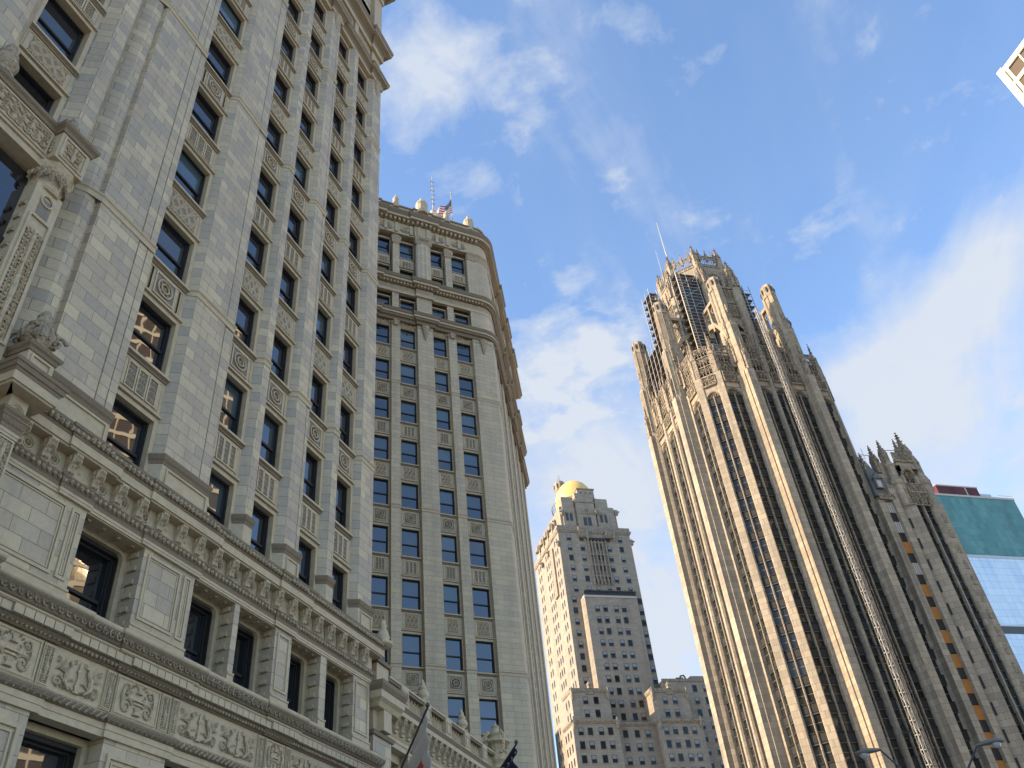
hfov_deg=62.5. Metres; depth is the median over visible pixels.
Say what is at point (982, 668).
gothic annex tower
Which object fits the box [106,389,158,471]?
window
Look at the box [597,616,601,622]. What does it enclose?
window
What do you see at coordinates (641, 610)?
window
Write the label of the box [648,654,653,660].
window
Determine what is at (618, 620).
window
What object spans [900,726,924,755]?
window
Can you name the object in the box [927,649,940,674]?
window
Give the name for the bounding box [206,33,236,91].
window
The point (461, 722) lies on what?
balustrade urn
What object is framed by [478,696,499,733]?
window
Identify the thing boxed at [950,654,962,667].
window
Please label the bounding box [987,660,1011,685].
window
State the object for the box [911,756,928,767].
window
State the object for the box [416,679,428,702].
balustrade urn
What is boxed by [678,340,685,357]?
crown window
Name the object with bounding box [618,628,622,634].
window
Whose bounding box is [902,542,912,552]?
window
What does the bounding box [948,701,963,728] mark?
window
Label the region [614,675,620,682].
window
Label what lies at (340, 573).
window
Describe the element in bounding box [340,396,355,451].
window
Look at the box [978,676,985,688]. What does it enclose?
slit window
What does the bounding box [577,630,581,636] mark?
window
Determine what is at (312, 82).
window
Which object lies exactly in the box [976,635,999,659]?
window
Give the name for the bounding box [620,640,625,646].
window
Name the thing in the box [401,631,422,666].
window
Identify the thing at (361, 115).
window
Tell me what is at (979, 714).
window
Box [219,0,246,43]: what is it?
window
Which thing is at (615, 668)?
window
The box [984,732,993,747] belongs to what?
window
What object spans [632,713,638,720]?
window
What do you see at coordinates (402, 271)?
window
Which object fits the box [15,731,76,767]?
window
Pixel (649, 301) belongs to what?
scaffold
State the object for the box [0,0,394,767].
terracotta office tower
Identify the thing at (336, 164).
window
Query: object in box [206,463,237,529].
window
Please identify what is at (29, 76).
window
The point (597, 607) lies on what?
window
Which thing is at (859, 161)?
sky
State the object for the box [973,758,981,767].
window
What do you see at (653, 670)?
window
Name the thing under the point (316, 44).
window
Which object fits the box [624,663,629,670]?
window
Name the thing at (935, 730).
window
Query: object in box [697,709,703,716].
window
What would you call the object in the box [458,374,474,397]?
window
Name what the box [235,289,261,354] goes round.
window
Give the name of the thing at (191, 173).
window
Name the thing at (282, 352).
window
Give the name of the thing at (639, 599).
window
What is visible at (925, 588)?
window
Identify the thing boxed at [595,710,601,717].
window
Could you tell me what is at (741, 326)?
crown window
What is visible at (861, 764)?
window
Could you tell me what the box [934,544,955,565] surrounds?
window
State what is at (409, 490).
window
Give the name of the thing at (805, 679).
window
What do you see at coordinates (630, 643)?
window
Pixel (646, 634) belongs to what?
window
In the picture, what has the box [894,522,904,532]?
window
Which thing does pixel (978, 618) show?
window
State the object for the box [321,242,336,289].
window
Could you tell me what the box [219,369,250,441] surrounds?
window
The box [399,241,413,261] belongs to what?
window
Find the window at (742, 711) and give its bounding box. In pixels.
[740,707,751,736]
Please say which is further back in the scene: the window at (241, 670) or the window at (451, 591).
the window at (451, 591)
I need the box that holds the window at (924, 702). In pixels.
[912,698,935,725]
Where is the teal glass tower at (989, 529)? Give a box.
[933,484,1023,673]
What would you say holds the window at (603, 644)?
in the domed hotel tower at (615, 703)
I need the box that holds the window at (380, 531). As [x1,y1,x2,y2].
[372,522,388,552]
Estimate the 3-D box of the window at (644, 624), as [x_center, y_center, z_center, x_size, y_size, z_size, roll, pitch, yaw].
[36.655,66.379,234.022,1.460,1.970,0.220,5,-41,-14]
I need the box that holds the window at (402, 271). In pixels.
[399,268,413,276]
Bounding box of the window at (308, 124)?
[300,104,315,146]
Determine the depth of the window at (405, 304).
71.28 m
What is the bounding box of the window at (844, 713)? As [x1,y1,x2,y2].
[827,702,853,730]
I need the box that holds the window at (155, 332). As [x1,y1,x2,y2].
[129,290,179,376]
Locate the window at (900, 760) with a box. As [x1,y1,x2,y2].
[892,757,906,767]
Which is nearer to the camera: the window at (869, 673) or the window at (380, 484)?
the window at (380, 484)
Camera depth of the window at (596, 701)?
209.13 m
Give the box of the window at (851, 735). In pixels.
[837,731,863,760]
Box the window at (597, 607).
[595,605,599,611]
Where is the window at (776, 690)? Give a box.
[774,684,789,716]
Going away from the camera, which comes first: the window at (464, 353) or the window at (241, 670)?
the window at (241, 670)
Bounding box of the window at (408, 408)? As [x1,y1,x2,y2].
[400,398,417,423]
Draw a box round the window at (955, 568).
[944,565,965,587]
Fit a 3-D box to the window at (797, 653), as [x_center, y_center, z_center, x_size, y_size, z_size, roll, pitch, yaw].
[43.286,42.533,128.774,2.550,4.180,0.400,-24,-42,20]
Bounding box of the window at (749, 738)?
[746,733,759,763]
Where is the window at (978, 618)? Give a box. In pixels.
[965,611,987,634]
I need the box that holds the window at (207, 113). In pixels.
[191,83,225,146]
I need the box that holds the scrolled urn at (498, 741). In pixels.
[483,723,509,767]
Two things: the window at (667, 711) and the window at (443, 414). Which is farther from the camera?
the window at (667, 711)
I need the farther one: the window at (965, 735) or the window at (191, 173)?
the window at (965, 735)
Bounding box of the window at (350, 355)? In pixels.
[343,332,357,381]
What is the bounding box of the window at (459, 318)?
[454,313,468,324]
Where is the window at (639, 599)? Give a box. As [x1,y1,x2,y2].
[637,598,642,604]
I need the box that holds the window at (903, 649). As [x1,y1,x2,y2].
[892,645,914,670]
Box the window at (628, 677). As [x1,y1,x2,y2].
[626,675,631,682]
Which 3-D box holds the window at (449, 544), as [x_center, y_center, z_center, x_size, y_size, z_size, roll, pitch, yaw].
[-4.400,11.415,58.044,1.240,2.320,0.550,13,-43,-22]
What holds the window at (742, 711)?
in the gothic skyscraper
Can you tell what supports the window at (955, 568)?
in the gothic annex tower at (982, 668)
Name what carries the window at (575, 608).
in the domed hotel tower at (615, 703)
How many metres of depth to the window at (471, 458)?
63.63 m
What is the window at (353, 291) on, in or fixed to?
in the terracotta office tower at (188, 242)
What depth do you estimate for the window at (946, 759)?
121.07 m
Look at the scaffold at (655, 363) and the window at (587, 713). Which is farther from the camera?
the window at (587, 713)
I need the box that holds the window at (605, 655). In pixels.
[602,651,607,657]
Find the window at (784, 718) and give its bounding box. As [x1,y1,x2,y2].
[782,712,798,744]
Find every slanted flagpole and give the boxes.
[400,702,429,767]
[500,740,517,767]
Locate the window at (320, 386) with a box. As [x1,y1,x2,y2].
[310,366,328,423]
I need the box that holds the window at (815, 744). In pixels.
[808,730,833,763]
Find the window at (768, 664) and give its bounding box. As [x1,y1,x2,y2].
[766,657,781,688]
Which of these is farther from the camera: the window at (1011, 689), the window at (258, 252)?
the window at (1011, 689)
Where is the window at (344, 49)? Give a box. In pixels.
[339,34,349,66]
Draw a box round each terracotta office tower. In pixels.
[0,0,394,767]
[371,176,556,767]
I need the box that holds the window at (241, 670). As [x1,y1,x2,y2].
[232,625,253,689]
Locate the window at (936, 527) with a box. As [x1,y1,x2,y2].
[925,523,945,543]
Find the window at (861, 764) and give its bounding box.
[846,761,865,767]
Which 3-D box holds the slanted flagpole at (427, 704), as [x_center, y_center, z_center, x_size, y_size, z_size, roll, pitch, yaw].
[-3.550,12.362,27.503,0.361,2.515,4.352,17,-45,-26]
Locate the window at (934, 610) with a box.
[930,607,941,618]
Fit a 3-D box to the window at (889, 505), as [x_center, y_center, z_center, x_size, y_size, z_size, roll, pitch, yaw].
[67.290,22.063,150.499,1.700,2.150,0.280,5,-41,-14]
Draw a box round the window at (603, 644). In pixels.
[600,639,605,646]
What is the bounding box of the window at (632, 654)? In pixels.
[630,651,635,658]
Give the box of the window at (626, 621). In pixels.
[623,617,628,623]
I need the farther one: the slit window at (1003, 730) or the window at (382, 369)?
the slit window at (1003, 730)
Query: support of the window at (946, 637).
in the gothic annex tower at (982, 668)
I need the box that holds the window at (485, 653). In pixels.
[475,638,495,672]
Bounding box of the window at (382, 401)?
[375,393,389,417]
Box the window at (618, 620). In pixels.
[616,617,621,623]
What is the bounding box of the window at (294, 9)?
[287,0,302,29]
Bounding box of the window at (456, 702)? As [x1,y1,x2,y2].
[447,694,466,729]
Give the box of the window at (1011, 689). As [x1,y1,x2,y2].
[999,686,1023,712]
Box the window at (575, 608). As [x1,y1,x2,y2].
[573,607,578,613]
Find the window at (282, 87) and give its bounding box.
[274,67,292,111]
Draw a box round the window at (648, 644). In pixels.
[646,642,650,648]
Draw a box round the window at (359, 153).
[354,136,364,172]
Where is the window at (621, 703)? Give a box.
[619,700,624,707]
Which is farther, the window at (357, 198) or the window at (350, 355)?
the window at (357, 198)
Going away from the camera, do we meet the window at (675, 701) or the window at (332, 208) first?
the window at (332, 208)
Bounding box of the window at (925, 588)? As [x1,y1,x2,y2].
[920,584,931,596]
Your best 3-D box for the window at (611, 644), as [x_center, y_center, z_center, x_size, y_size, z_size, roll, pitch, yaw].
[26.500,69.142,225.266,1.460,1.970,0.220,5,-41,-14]
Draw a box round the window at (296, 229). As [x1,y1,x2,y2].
[287,201,306,250]
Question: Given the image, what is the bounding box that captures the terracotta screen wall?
[369,658,496,767]
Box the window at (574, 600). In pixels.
[572,596,576,602]
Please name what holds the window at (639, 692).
in the domed hotel tower at (615, 703)
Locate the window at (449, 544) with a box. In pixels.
[441,532,458,562]
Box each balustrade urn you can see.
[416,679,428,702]
[456,709,467,731]
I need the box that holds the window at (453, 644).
[445,635,463,670]
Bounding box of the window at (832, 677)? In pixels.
[818,674,843,701]
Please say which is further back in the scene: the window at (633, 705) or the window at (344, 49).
the window at (633, 705)
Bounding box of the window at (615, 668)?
[612,663,618,670]
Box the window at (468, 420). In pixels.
[461,411,477,435]
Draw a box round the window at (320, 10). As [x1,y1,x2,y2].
[314,0,327,28]
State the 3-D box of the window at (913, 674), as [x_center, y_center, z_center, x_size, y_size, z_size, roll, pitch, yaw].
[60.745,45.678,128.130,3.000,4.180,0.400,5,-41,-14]
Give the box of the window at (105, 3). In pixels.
[99,0,109,8]
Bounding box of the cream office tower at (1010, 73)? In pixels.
[996,39,1023,105]
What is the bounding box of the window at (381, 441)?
[374,432,388,459]
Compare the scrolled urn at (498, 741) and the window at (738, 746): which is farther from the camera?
the window at (738, 746)
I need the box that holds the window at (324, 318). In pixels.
[316,301,332,352]
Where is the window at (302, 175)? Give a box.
[294,149,311,195]
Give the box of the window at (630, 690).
[628,688,633,694]
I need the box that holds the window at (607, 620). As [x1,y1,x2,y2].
[605,617,610,623]
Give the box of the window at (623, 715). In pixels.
[621,713,626,720]
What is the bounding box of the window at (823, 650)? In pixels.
[810,647,834,673]
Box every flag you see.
[407,715,431,767]
[437,200,451,217]
[502,747,517,767]
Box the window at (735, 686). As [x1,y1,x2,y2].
[733,681,745,709]
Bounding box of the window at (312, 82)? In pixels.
[305,64,320,103]
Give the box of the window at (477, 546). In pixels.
[468,536,487,566]
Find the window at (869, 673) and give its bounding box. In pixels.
[861,670,880,697]
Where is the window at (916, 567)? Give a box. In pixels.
[911,563,922,574]
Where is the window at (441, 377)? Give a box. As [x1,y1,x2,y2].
[434,369,449,392]
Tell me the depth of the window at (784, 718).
125.77 m
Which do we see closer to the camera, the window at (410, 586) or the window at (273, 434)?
the window at (273, 434)
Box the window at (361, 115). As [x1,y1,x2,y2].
[356,99,366,132]
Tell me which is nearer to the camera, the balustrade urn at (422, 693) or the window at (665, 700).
the balustrade urn at (422, 693)
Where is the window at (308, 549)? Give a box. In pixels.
[298,532,317,589]
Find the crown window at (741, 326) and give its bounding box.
[733,320,753,350]
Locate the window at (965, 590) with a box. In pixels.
[954,588,976,610]
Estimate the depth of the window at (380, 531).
56.25 m
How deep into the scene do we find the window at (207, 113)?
31.87 m
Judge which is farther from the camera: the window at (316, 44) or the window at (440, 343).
the window at (440, 343)
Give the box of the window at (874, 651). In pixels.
[870,644,892,670]
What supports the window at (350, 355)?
in the terracotta office tower at (188, 242)
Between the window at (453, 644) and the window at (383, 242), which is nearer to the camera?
the window at (453, 644)
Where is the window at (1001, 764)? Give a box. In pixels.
[996,761,1006,767]
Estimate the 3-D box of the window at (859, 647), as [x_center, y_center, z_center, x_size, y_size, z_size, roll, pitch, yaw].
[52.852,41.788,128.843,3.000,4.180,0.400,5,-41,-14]
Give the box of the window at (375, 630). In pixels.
[372,628,388,662]
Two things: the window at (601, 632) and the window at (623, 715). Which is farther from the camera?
the window at (601, 632)
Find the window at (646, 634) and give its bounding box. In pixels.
[644,631,649,637]
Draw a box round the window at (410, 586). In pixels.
[401,576,421,609]
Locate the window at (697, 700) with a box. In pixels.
[694,697,700,704]
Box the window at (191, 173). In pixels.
[174,141,212,211]
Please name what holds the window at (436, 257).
in the terracotta office tower at (454, 601)
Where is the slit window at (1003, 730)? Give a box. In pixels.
[1002,729,1009,742]
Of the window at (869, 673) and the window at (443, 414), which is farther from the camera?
the window at (869, 673)
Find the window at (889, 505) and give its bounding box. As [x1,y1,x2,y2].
[885,502,895,512]
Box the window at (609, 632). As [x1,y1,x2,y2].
[607,628,612,634]
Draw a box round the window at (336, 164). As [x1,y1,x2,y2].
[329,145,342,185]
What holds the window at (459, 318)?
in the terracotta office tower at (454, 601)
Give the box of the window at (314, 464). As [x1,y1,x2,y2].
[303,443,323,506]
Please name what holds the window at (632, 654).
in the domed hotel tower at (615, 703)
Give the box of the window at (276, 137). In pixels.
[266,112,285,160]
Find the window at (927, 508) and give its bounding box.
[917,503,935,523]
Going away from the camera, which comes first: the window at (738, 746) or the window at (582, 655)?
the window at (738, 746)
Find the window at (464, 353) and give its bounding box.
[456,341,471,362]
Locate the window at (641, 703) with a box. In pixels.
[639,700,644,707]
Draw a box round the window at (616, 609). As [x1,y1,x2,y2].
[614,606,619,612]
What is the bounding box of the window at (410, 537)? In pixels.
[401,526,419,557]
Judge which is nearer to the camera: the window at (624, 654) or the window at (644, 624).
the window at (624, 654)
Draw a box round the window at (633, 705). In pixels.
[630,700,636,707]
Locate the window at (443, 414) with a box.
[436,405,451,430]
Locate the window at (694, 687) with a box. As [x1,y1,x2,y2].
[692,685,697,691]
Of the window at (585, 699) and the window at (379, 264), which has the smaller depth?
the window at (379, 264)
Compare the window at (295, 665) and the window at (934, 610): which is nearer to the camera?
the window at (295, 665)
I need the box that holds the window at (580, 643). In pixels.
[578,641,583,647]
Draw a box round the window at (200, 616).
[184,599,211,666]
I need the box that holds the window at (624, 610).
[621,606,626,612]
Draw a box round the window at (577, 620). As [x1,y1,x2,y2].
[575,618,579,624]
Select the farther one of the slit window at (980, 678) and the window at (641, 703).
the window at (641, 703)
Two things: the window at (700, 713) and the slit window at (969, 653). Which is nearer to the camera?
the slit window at (969, 653)
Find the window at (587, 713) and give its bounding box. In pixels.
[584,710,590,717]
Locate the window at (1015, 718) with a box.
[1011,713,1023,740]
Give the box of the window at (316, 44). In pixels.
[310,27,323,63]
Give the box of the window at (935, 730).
[923,726,947,755]
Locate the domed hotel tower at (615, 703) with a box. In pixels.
[534,479,724,767]
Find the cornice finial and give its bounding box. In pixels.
[377,620,392,649]
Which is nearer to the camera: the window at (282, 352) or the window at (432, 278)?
the window at (282, 352)
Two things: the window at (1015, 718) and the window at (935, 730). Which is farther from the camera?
the window at (1015, 718)
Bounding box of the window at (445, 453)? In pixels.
[437,444,453,470]
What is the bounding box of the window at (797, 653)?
[783,647,806,677]
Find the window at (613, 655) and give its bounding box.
[610,651,615,658]
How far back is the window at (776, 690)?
128.40 m
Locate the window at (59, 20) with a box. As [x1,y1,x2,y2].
[34,0,95,70]
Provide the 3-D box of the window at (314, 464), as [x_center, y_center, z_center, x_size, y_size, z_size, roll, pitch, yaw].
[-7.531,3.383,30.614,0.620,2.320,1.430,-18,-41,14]
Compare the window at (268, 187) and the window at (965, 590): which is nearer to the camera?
the window at (268, 187)
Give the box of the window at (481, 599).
[472,585,491,617]
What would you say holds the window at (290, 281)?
in the terracotta office tower at (188, 242)
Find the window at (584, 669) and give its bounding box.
[582,665,586,671]
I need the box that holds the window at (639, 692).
[636,688,641,694]
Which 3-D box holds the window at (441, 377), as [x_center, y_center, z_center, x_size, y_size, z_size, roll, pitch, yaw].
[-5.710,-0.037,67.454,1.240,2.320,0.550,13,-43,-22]
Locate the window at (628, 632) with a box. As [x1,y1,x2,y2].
[625,628,630,634]
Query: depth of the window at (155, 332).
24.75 m
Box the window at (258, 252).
[246,221,270,279]
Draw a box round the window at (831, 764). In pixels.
[817,760,836,767]
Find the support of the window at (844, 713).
in the gothic skyscraper
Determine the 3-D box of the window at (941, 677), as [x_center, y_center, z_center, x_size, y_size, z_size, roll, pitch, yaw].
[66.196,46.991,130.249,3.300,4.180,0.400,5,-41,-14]
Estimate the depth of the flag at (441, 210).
84.40 m
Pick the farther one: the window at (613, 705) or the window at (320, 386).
the window at (613, 705)
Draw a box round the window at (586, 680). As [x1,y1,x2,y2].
[583,677,588,684]
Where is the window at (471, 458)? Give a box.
[463,449,480,475]
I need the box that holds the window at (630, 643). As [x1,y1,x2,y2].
[628,640,633,646]
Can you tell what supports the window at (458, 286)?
in the terracotta office tower at (454, 601)
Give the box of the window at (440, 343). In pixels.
[433,335,447,357]
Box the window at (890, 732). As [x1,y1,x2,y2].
[881,727,901,756]
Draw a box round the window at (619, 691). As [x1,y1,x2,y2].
[617,688,621,694]
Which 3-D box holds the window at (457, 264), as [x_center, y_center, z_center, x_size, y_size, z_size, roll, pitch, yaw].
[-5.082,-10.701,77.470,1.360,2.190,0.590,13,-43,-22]
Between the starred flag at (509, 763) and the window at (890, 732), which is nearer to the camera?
the starred flag at (509, 763)
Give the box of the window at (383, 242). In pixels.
[378,235,389,254]
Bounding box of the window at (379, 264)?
[377,262,389,270]
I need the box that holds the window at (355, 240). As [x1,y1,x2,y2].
[349,222,361,264]
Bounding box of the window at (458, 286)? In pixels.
[452,282,466,290]
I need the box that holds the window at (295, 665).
[287,656,300,712]
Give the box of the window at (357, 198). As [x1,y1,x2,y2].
[351,177,363,215]
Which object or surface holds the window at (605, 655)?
in the domed hotel tower at (615, 703)
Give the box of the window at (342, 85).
[336,67,347,102]
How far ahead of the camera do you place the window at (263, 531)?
26.91 m
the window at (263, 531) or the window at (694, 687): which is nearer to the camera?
the window at (263, 531)
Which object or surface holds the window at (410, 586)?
in the terracotta office tower at (454, 601)
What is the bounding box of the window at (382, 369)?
[375,356,389,379]
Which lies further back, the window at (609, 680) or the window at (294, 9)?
the window at (609, 680)
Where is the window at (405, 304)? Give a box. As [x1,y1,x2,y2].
[399,299,414,310]
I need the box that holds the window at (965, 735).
[960,729,975,757]
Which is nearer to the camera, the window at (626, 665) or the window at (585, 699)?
the window at (585, 699)
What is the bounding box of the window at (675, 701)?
[672,697,677,703]
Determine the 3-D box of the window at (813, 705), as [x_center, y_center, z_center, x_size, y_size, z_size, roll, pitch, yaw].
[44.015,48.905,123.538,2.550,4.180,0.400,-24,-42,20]
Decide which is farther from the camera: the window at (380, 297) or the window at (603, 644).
the window at (603, 644)
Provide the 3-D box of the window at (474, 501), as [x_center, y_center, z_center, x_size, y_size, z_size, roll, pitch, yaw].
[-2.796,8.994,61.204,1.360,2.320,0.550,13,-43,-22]
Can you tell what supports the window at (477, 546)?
in the terracotta office tower at (454, 601)
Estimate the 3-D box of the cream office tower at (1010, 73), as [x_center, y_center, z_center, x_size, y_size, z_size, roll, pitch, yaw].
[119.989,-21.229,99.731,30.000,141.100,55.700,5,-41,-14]
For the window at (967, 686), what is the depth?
130.24 m
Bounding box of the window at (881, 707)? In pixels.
[871,698,890,726]
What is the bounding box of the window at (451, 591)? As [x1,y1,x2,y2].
[443,581,460,614]
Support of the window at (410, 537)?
in the terracotta office tower at (454, 601)
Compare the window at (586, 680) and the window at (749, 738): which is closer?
the window at (749, 738)
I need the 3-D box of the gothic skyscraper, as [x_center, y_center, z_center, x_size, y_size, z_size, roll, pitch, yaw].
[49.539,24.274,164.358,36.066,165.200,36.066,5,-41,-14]
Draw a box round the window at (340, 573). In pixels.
[332,558,349,614]
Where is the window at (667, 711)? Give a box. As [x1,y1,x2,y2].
[665,709,670,716]
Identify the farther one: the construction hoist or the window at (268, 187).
the construction hoist
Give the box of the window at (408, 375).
[400,361,416,384]
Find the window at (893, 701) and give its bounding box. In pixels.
[889,698,912,726]
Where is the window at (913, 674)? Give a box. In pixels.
[902,671,924,697]
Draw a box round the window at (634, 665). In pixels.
[632,663,637,670]
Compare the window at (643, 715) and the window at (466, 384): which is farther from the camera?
the window at (643, 715)
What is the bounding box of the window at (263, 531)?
[250,496,276,559]
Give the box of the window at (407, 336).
[400,327,415,349]
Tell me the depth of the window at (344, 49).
49.94 m
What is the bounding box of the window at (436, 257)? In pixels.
[430,249,442,269]
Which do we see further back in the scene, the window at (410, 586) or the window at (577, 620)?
the window at (577, 620)
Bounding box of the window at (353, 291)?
[346,274,359,319]
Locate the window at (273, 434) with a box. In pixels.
[260,404,285,472]
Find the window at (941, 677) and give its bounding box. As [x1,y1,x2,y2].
[938,675,951,700]
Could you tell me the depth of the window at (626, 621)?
230.64 m
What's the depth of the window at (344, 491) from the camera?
32.62 m
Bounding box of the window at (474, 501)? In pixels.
[466,491,483,519]
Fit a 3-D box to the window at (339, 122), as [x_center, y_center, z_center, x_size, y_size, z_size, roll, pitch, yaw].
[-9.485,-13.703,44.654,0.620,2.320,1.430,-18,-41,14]
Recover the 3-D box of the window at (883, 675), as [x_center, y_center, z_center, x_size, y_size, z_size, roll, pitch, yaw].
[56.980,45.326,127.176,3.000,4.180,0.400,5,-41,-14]
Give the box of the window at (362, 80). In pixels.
[357,64,367,95]
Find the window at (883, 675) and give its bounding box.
[879,671,902,697]
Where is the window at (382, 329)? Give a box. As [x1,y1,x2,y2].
[376,321,389,343]
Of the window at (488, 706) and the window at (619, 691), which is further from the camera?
the window at (619, 691)
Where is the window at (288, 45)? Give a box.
[281,27,297,68]
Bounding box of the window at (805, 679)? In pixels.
[791,674,815,704]
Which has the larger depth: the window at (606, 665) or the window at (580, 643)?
the window at (580, 643)
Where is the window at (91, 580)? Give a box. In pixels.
[66,534,117,617]
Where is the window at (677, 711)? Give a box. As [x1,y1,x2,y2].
[675,709,680,716]
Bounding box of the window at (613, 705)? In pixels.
[610,700,615,707]
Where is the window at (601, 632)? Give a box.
[599,628,604,634]
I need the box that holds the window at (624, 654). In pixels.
[622,651,627,658]
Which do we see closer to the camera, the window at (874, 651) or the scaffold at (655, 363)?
the window at (874, 651)
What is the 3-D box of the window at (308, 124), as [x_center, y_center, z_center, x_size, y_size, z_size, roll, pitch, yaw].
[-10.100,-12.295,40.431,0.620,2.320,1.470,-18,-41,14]
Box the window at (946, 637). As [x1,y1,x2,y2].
[940,630,951,642]
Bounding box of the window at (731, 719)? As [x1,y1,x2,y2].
[729,715,740,743]
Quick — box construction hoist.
[754,307,941,767]
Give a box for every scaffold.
[642,289,659,350]
[643,336,667,414]
[669,269,719,353]
[741,286,759,335]
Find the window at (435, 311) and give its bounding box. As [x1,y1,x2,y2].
[432,307,445,318]
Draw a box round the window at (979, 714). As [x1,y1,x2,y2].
[972,705,985,719]
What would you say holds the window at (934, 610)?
in the gothic annex tower at (982, 668)
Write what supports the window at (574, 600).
in the domed hotel tower at (615, 703)
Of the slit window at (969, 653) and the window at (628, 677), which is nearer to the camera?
the slit window at (969, 653)
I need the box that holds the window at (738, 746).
[736,741,747,767]
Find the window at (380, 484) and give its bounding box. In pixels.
[373,475,388,503]
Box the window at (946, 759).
[934,756,953,767]
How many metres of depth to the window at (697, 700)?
219.92 m
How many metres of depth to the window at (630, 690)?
217.86 m
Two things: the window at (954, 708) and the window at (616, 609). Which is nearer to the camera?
the window at (954, 708)
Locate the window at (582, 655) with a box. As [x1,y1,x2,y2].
[580,653,584,659]
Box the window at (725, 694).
[723,690,734,717]
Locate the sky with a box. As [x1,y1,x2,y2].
[379,0,1023,767]
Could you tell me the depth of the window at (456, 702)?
51.28 m
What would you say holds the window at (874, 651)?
in the gothic skyscraper
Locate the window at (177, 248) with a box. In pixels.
[155,209,197,286]
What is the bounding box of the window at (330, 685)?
[324,676,334,730]
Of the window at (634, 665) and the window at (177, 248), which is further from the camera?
the window at (634, 665)
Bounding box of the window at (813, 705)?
[800,701,824,733]
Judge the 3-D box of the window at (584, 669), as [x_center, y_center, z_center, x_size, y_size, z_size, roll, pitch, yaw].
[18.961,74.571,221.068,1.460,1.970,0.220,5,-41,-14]
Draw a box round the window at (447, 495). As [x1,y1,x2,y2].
[439,487,455,514]
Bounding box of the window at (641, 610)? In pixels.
[639,609,644,615]
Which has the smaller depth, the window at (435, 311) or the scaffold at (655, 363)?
the window at (435, 311)
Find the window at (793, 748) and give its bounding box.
[790,740,806,767]
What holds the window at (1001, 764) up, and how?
in the gothic annex tower at (982, 668)
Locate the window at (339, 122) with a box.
[333,104,345,141]
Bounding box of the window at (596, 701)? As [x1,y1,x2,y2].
[593,697,599,704]
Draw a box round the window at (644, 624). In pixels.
[641,620,646,626]
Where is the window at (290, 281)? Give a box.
[279,259,300,314]
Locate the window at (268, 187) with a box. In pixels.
[257,163,278,215]
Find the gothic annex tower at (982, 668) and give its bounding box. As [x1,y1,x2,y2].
[858,433,1023,767]
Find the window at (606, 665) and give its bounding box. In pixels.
[604,663,609,670]
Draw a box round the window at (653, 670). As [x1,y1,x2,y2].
[650,666,656,672]
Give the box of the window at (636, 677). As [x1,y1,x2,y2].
[634,675,639,682]
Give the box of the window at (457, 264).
[451,256,464,275]
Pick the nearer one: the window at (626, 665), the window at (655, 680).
the window at (626, 665)
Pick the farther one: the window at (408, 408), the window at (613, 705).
the window at (613, 705)
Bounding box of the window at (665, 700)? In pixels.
[662,697,668,704]
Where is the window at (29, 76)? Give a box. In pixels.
[14,47,66,121]
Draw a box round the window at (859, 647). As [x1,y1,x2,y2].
[852,644,870,670]
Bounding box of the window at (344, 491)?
[335,471,352,532]
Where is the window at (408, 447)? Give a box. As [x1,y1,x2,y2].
[400,437,417,464]
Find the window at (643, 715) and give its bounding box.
[641,713,646,720]
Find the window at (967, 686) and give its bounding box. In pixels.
[961,679,973,692]
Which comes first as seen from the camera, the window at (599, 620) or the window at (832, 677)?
the window at (832, 677)
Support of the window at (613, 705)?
in the domed hotel tower at (615, 703)
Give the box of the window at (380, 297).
[377,293,389,304]
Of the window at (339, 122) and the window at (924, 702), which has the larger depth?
the window at (924, 702)
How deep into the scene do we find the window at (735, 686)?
138.33 m
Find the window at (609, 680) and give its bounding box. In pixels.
[606,675,611,682]
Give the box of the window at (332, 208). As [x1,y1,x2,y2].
[325,190,339,233]
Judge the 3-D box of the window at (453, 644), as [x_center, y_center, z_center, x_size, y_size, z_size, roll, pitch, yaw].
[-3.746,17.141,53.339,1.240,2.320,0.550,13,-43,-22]
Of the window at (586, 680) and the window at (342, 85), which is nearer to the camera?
the window at (342, 85)
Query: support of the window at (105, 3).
in the terracotta office tower at (188, 242)
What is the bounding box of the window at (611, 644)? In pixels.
[608,639,614,646]
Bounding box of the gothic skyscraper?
[631,223,985,767]
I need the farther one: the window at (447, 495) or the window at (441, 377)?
the window at (441, 377)
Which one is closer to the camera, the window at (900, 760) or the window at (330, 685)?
the window at (330, 685)
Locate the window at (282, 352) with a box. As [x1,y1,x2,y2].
[271,326,293,387]
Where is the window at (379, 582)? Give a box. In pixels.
[371,572,388,605]
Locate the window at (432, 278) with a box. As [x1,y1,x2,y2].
[431,276,443,284]
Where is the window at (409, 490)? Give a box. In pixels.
[401,480,418,508]
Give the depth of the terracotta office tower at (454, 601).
62.05 m
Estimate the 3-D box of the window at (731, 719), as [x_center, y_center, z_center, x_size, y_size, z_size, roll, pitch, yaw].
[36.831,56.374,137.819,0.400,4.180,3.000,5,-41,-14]
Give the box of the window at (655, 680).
[653,678,657,684]
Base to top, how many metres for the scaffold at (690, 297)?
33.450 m
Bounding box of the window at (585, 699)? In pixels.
[583,697,588,704]
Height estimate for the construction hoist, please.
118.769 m
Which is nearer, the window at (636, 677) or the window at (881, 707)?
the window at (881, 707)
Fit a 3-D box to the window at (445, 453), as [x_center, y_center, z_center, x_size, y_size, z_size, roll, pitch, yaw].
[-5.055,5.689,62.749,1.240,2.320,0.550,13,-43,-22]
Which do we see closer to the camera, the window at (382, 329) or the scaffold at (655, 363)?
the window at (382, 329)
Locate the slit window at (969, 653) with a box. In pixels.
[967,651,974,662]
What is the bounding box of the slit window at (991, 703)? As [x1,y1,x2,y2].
[990,702,997,715]

